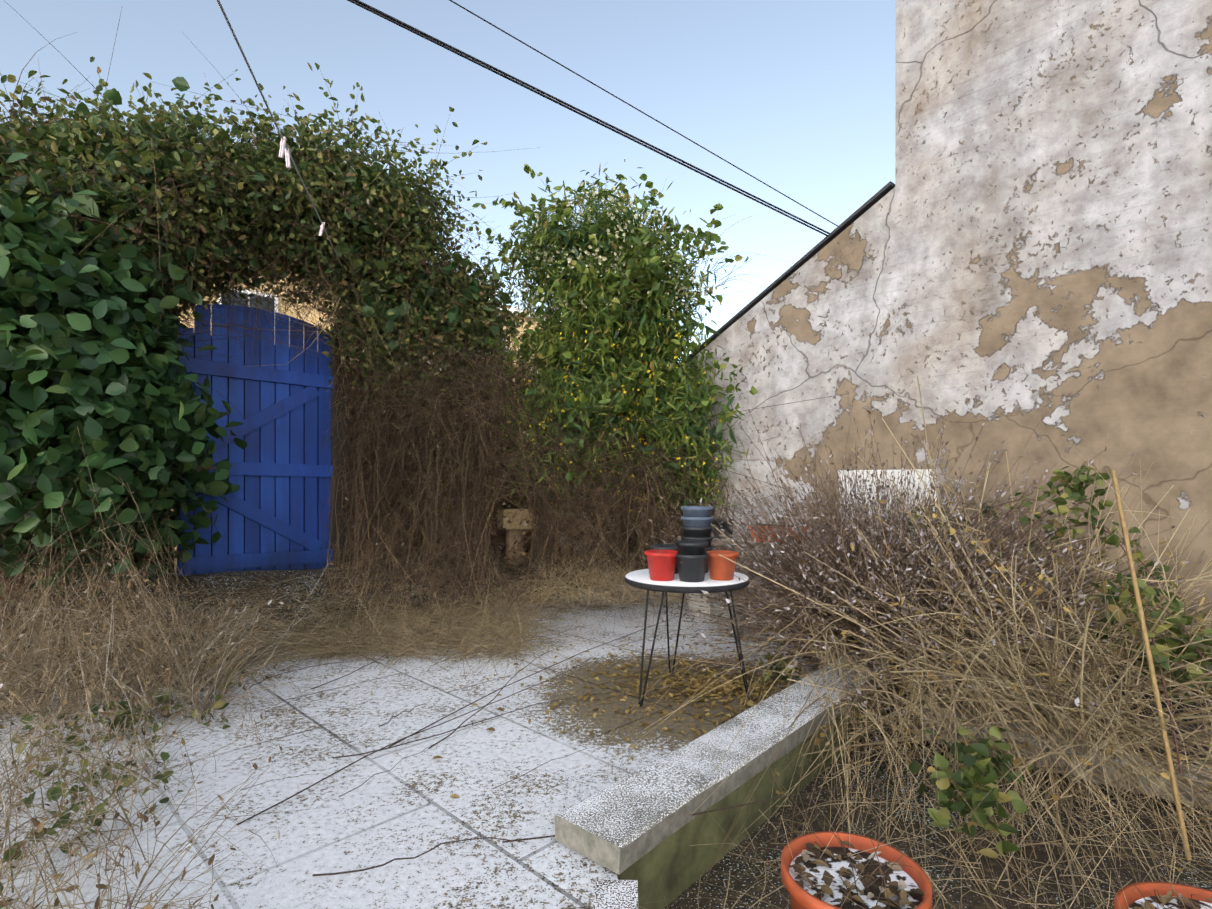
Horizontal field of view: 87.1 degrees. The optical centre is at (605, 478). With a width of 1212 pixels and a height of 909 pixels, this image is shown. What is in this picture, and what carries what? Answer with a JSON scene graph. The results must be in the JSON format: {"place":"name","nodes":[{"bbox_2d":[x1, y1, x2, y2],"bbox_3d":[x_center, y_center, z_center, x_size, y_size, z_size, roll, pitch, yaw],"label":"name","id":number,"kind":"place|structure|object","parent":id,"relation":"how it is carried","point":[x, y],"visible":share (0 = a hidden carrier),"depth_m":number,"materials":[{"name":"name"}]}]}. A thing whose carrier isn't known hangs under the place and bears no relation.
{"place":"outdoors","nodes":[
{"label":"outdoors","id":0,"kind":"place"},
{"bbox_2d":[0,548,597,672],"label":"soil bank","id":1,"kind":"structure","parent":0,"point":[268,576],"depth_m":4.57,"materials":[{"name":"brown soil"}]},
{"bbox_2d":[0,135,231,597],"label":"leaf shrub","id":2,"kind":"object","parent":1,"relation":"on","point":[19,393],"visible":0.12,"depth_m":3.32,"materials":[{"name":"green plant"}]},
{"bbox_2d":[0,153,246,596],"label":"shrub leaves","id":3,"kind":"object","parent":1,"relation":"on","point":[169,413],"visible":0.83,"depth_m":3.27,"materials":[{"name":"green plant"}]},
{"bbox_2d":[0,616,254,908],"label":"green weeds","id":4,"kind":"object","parent":1,"relation":"on","point":[55,790],"visible":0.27,"depth_m":2.26,"materials":[{"name":"green plant"}]},
{"bbox_2d":[0,484,481,908],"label":"dry weed heads","id":5,"kind":"object","parent":1,"relation":"on","point":[37,824],"visible":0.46,"depth_m":2.53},
{"bbox_2d":[153,296,349,580],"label":"gate","id":6,"kind":"structure","parent":1,"relation":"on","point":[267,513],"depth_m":4.82,"materials":[{"name":"blue wood"}]},
{"bbox_2d":[0,205,509,684],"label":"dry twigs","id":7,"kind":"object","parent":1,"relation":"on","point":[336,301],"visible":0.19,"depth_m":4.17,"materials":[{"name":"brown plant"}]},
{"bbox_2d":[0,77,534,414],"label":"hedge leaves","id":8,"kind":"object","parent":7,"relation":"on","point":[143,191],"visible":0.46,"depth_m":4.47,"materials":[{"name":"green plant"}]},
{"bbox_2d":[0,3,579,558],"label":"ivy","id":9,"kind":"object","parent":1,"relation":"on","point":[256,251],"visible":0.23,"depth_m":4.37,"materials":[{"name":"green plant"}]},
{"bbox_2d":[123,206,461,583],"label":"climber stems","id":10,"kind":"object","parent":1,"relation":"on","point":[375,509],"visible":0.02,"depth_m":5.12,"materials":[{"name":"brown plant"}]},
{"bbox_2d":[328,355,535,560],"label":"dead vine leaves","id":11,"kind":"object","parent":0,"point":[500,508],"visible":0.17,"depth_m":5.23,"materials":[{"name":"brown plant"}]},
{"bbox_2d":[0,0,894,361],"label":"sky","id":12,"kind":"structure","parent":0,"point":[798,96],"materials":[{"name":"blue"}]},
{"bbox_2d":[0,585,916,908],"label":"patio","id":13,"kind":"structure","parent":0,"point":[406,807],"depth_m":2.24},
{"bbox_2d":[173,545,401,631],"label":"dry grass","id":14,"kind":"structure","parent":13,"relation":"on","point":[292,582],"depth_m":4.53,"materials":[{"name":"plant"}]},
{"bbox_2d":[273,404,641,611],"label":"dry stems","id":15,"kind":"object","parent":13,"relation":"on","point":[443,574],"visible":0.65,"depth_m":4.16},
{"bbox_2d":[456,519,735,657],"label":"dry grass","id":16,"kind":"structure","parent":13,"relation":"on","point":[589,589],"depth_m":4.38,"materials":[{"name":"plant"}]},
{"bbox_2d":[594,879,637,908],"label":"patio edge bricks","id":17,"kind":"object","parent":13,"relation":"on","point":[618,894],"visible":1,"depth_m":1.60,"materials":[{"name":"grey concrete"}]},
{"bbox_2d":[210,612,1064,908],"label":"fallen twigs","id":18,"kind":"object","parent":13,"relation":"on","point":[498,786],"visible":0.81,"depth_m":2.34,"materials":[{"name":"brown wood"}]},
{"bbox_2d":[625,569,749,706],"bbox_3d":[0.391,0.760,3.106,0.600,0.574,0.602,0,0,2],"label":"side table","id":19,"kind":"object","parent":13,"relation":"on","point":[640,579],"visible":0.75,"depth_m":2.94,"materials":[{"name":"white metal"}]},
{"bbox_2d":[645,550,677,580],"bbox_3d":[0.262,0.407,2.989,0.162,0.130,0.162,0,0,2],"label":"red pot","id":20,"kind":"object","parent":19,"relation":"on","point":[662,565],"visible":0.96,"depth_m":2.93,"materials":[{"name":"plastic"}]},
{"bbox_2d":[650,544,677,573],"bbox_3d":[0.309,0.405,3.208,0.172,0.135,0.172,0,0,2],"label":"black pot","id":21,"kind":"object","parent":19,"relation":"on","point":[665,546],"visible":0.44,"depth_m":3.16,"materials":[{"name":"plastic"}]},
{"bbox_2d":[675,552,708,581],"bbox_3d":[0.397,0.410,2.955,0.162,0.125,0.162,0,0,2],"label":"black pot","id":22,"kind":"object","parent":19,"relation":"on","point":[691,568],"visible":0.9,"depth_m":2.90,"materials":[{"name":"plastic"}]},
{"bbox_2d":[675,540,707,554],"bbox_3d":[0.397,0.355,2.955,0.152,0.125,0.152,0,0,2],"label":"black pot","id":23,"kind":"object","parent":22,"relation":"on","point":[691,547],"visible":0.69,"depth_m":2.90,"materials":[{"name":"plastic"}]},
{"bbox_2d":[705,546,712,572],"bbox_3d":[0.460,0.407,3.223,0.162,0.130,0.162,0,0,2],"label":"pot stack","id":24,"kind":"object","parent":19,"relation":"on","point":[708,549],"visible":0.12,"depth_m":3.18,"materials":[{"name":"black plastic"}]},
{"bbox_2d":[681,535,712,546],"bbox_3d":[0.460,0.357,3.223,0.162,0.130,0.162,0,0,2],"label":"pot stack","id":25,"kind":"object","parent":24,"relation":"on","point":[708,539],"visible":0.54,"depth_m":3.16,"materials":[{"name":"black plastic"}]},
{"bbox_2d":[681,526,712,537],"bbox_3d":[0.460,0.307,3.223,0.162,0.130,0.162,0,0,2],"label":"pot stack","id":26,"kind":"object","parent":25,"relation":"on","point":[698,532],"visible":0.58,"depth_m":3.16,"materials":[{"name":"black plastic"}]},
{"bbox_2d":[681,516,712,526],"bbox_3d":[0.460,0.257,3.223,0.162,0.130,0.162,0,0,2],"label":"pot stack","id":27,"kind":"object","parent":26,"relation":"on","point":[696,521],"visible":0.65,"depth_m":3.16,"materials":[{"name":"grey plastic"}]},
{"bbox_2d":[681,506,712,516],"bbox_3d":[0.460,0.207,3.223,0.162,0.130,0.162,0,0,2],"label":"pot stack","id":28,"kind":"object","parent":27,"relation":"on","point":[696,511],"visible":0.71,"depth_m":3.16,"materials":[{"name":"grey plastic"}]},
{"bbox_2d":[706,550,738,580],"bbox_3d":[0.544,0.410,3.001,0.156,0.125,0.156,0,0,2],"label":"plant pot","id":29,"kind":"object","parent":19,"relation":"on","point":[721,568],"visible":0.83,"depth_m":2.95,"materials":[{"name":"plastic"}]},
{"bbox_2d":[433,633,984,797],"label":"fallen leaves","id":30,"kind":"object","parent":13,"relation":"on","point":[727,688],"visible":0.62,"depth_m":3.13,"materials":[{"name":"brown plant"}]},
{"bbox_2d":[712,601,746,635],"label":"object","id":31,"kind":"object","parent":13,"relation":"on","point":[724,614],"visible":0.33,"depth_m":4.22,"materials":[{"name":"concrete"}]},
{"bbox_2d":[677,536,886,619],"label":"wall","id":32,"kind":"structure","parent":13,"relation":"on","point":[692,605],"depth_m":4.75,"materials":[{"name":"grey wood"}]},
{"bbox_2d":[711,518,733,538],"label":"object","id":33,"kind":"object","parent":32,"relation":"on","point":[718,525],"visible":0.5,"depth_m":4.73,"materials":[{"name":"plastic"}]},
{"bbox_2d":[749,524,807,544],"bbox_3d":[1.193,0.384,4.423,0.150,0.120,0.380,0,0,-43],"label":"bench trough","id":34,"kind":"object","parent":32,"relation":"on","point":[752,534],"visible":0.14,"depth_m":4.39,"materials":[{"name":"ceramic"}]},
{"bbox_2d":[816,526,840,546],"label":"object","id":35,"kind":"object","parent":32,"relation":"on","point":[825,534],"visible":0.08,"depth_m":4.11,"materials":[{"name":"grey plastic"}]},
{"bbox_2d":[838,469,938,574],"bbox_3d":[1.862,0.488,4.189,0.190,1.089,0.620,0,0,-43],"label":"white board","id":36,"kind":"object","parent":13,"relation":"on","point":[926,479],"visible":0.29,"depth_m":4.11,"materials":[{"name":"white paint"}]},
{"bbox_2d":[176,569,1211,908],"bbox_3d":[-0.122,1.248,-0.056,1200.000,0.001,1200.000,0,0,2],"label":"ground","id":37,"kind":"structure","parent":0,"point":[712,895],"depth_m":2.15,"materials":[{"name":"brown soil"}]},
{"bbox_2d":[0,465,427,908],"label":"dry weed sprays","id":38,"kind":"object","parent":37,"relation":"on","point":[86,712],"visible":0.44,"depth_m":2.56,"materials":[{"name":"brown plant"}]},
{"bbox_2d":[0,427,468,908],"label":"dry weeds","id":39,"kind":"object","parent":37,"relation":"on","point":[51,677],"visible":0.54,"depth_m":2.78,"materials":[{"name":"beige plant"}]},
{"bbox_2d":[0,366,557,599],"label":"back wall","id":40,"kind":"structure","parent":37,"relation":"on","point":[385,531],"depth_m":5.54,"materials":[{"name":"wood"}]},
{"bbox_2d":[174,268,560,564],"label":"stone wall","id":41,"kind":"structure","parent":37,"relation":"on","point":[511,309],"depth_m":12.21,"materials":[{"name":"beige stone"}]},
{"bbox_2d":[163,518,619,704],"bbox_3d":[-1.218,0.898,4.822,3.374,1.839,4.216,0,0,2],"label":"dry grass heap","id":42,"kind":"object","parent":37,"relation":"on","point":[398,643],"visible":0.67,"depth_m":4.04,"materials":[{"name":"plant"}]},
{"bbox_2d":[258,219,677,619],"bbox_3d":[-0.915,-0.168,5.469,4.079,4.400,3.947,0,0,2],"label":"dead vine tangle","id":43,"kind":"object","parent":37,"relation":"on","point":[457,479],"visible":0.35,"depth_m":5.08,"materials":[{"name":"brown plant"}]},
{"bbox_2d":[0,56,528,320],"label":"hedge whips","id":44,"kind":"object","parent":43,"relation":"attached to","point":[168,116],"depth_m":4.21,"materials":[{"name":"green plant"}]},
{"bbox_2d":[248,241,690,614],"bbox_3d":[-1.267,-0.091,5.327,3.809,3.720,4.191,0,0,2],"label":"dead vine thicket","id":45,"kind":"object","parent":37,"relation":"on","point":[481,458],"visible":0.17,"depth_m":5.18,"materials":[{"name":"brown plant"}]},
{"bbox_2d":[246,262,737,673],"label":"dead vine arcs","id":46,"kind":"object","parent":37,"relation":"on","point":[467,406],"visible":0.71,"depth_m":4.77,"materials":[{"name":"brown plant"}]},
{"bbox_2d":[497,508,532,563],"bbox_3d":[-0.788,0.498,5.515,0.260,0.470,0.170,0,0,-27],"label":"pedestal","id":47,"kind":"object","parent":37,"relation":"on","point":[517,519],"visible":0.88,"depth_m":5.45,"materials":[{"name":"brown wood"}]},
{"bbox_2d":[456,164,769,480],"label":"corner shrub whips","id":48,"kind":"object","parent":37,"relation":"on","point":[633,268],"depth_m":5.10,"materials":[{"name":"green plant"}]},
{"bbox_2d":[482,159,748,570],"bbox_3d":[-0.116,-0.942,5.362,2.418,3.502,1.539,0,0,38],"label":"shrub","id":49,"kind":"object","parent":37,"relation":"on","point":[604,310],"depth_m":5.22,"materials":[{"name":"green plant"}]},
{"bbox_2d":[484,409,747,613],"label":"corner shrub canes","id":50,"kind":"object","parent":37,"relation":"on","point":[547,510],"visible":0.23,"depth_m":5.21,"materials":[{"name":"brown plant"}]},
{"bbox_2d":[460,193,736,510],"bbox_3d":[-0.038,-1.052,5.383,2.210,2.761,1.324,0,0,40],"label":"shrub","id":51,"kind":"object","parent":50,"relation":"on","point":[606,246],"visible":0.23,"depth_m":5.23,"materials":[{"name":"green plant"}]},
{"bbox_2d":[502,323,735,511],"bbox_3d":[-0.091,-0.419,5.296,1.972,1.688,1.347,0,0,46],"label":"yellow shrub","id":52,"kind":"object","parent":37,"relation":"on","point":[648,371],"visible":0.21,"depth_m":5.09,"materials":[{"name":"plant"}]},
{"bbox_2d":[397,270,846,642],"bbox_3d":[0.316,0.635,5.228,4.186,4.116,3.507,0,0,2],"label":"dry bush","id":53,"kind":"object","parent":37,"relation":"on","point":[627,532],"visible":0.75,"depth_m":5.02,"materials":[{"name":"brown plant"}]},
{"bbox_2d":[555,658,897,874],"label":"kerb slab","id":54,"kind":"structure","parent":37,"relation":"on","point":[620,826],"depth_m":2.05,"materials":[{"name":"concrete"}]},
{"bbox_2d":[781,831,931,908],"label":"terracotta pot","id":55,"kind":"object","parent":37,"relation":"on","point":[914,876],"visible":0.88,"depth_m":1.57,"materials":[{"name":"ceramic"}]},
{"bbox_2d":[791,841,923,908],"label":"dead leaves","id":56,"kind":"object","parent":55,"relation":"in","point":[902,894],"visible":0.81,"depth_m":1.53,"materials":[{"name":"brown plant"}]},
{"bbox_2d":[777,759,963,908],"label":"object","id":57,"kind":"object","parent":55,"relation":"in","point":[861,877],"visible":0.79,"depth_m":1.52,"materials":[{"name":"brown plant"}]},
{"bbox_2d":[558,0,1211,670],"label":"house wall","id":58,"kind":"structure","parent":37,"relation":"on","point":[1016,252],"depth_m":3.70,"materials":[{"name":"paint"}]},
{"bbox_2d":[217,0,837,271],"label":"overhead cables","id":59,"kind":"object","parent":58,"relation":"attached to","point":[283,145],"visible":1,"depth_m":3.40,"materials":[{"name":"black rubber"}]},
{"bbox_2d":[679,181,894,366],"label":"roof verge","id":60,"kind":"structure","parent":58,"relation":"on","point":[859,212],"depth_m":4.67,"materials":[{"name":"metal"}]},
{"bbox_2d":[591,596,1211,908],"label":"straw","id":61,"kind":"object","parent":37,"relation":"on","point":[1006,862],"visible":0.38,"depth_m":2.08,"materials":[{"name":"beige plant"}]},
{"bbox_2d":[1112,673,1211,764],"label":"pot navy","id":62,"kind":"object","parent":61,"relation":"on","point":[1176,732],"visible":0.06,"depth_m":2.50,"materials":[{"name":"plastic"}]},
{"bbox_2d":[592,568,1211,908],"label":"drooping stems","id":63,"kind":"object","parent":37,"relation":"on","point":[970,693],"visible":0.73,"depth_m":2.34,"materials":[{"name":"plant"}]},
{"bbox_2d":[617,398,1211,795],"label":"lavender heads","id":64,"kind":"object","parent":37,"relation":"on","point":[857,519],"visible":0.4,"depth_m":3.10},
{"bbox_2d":[618,403,1211,784],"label":"lavender stems","id":65,"kind":"object","parent":37,"relation":"on","point":[814,611],"visible":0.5,"depth_m":3.23,"materials":[{"name":"grey plant"}]},
{"bbox_2d":[674,376,1211,907],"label":"dry grass","id":66,"kind":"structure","parent":37,"relation":"on","point":[1119,701],"depth_m":2.59,"materials":[{"name":"beige plant"}]},
{"bbox_2d":[911,470,1211,859],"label":"bramble arches","id":67,"kind":"structure","parent":37,"relation":"on","point":[1129,553],"depth_m":2.08,"materials":[{"name":"brown plant"}]},
{"bbox_2d":[755,465,1211,857],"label":"bramble leaves","id":68,"kind":"object","parent":67,"relation":"attached to","point":[970,755],"visible":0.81,"depth_m":2.33,"materials":[{"name":"green plant"}]},
{"bbox_2d":[918,670,1211,807],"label":"old plank","id":69,"kind":"object","parent":37,"relation":"on","point":[1110,772],"visible":0.36,"depth_m":2.53,"materials":[{"name":"brown wood"}]},
{"bbox_2d":[1114,882,1211,908],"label":"flower pot","id":70,"kind":"object","parent":37,"relation":"on","point":[1132,897],"visible":0.83,"depth_m":1.62,"materials":[{"name":"ceramic"}]},
{"bbox_2d":[1096,849,1210,908],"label":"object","id":71,"kind":"object","parent":70,"relation":"on","point":[1158,893],"visible":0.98,"depth_m":1.55,"materials":[{"name":"brown plant"}]},
{"bbox_2d":[1133,891,1211,908],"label":"dead leaves","id":72,"kind":"object","parent":70,"relation":"in","point":[1167,898],"visible":0.83,"depth_m":1.59,"materials":[{"name":"brown plant"}]}
]}

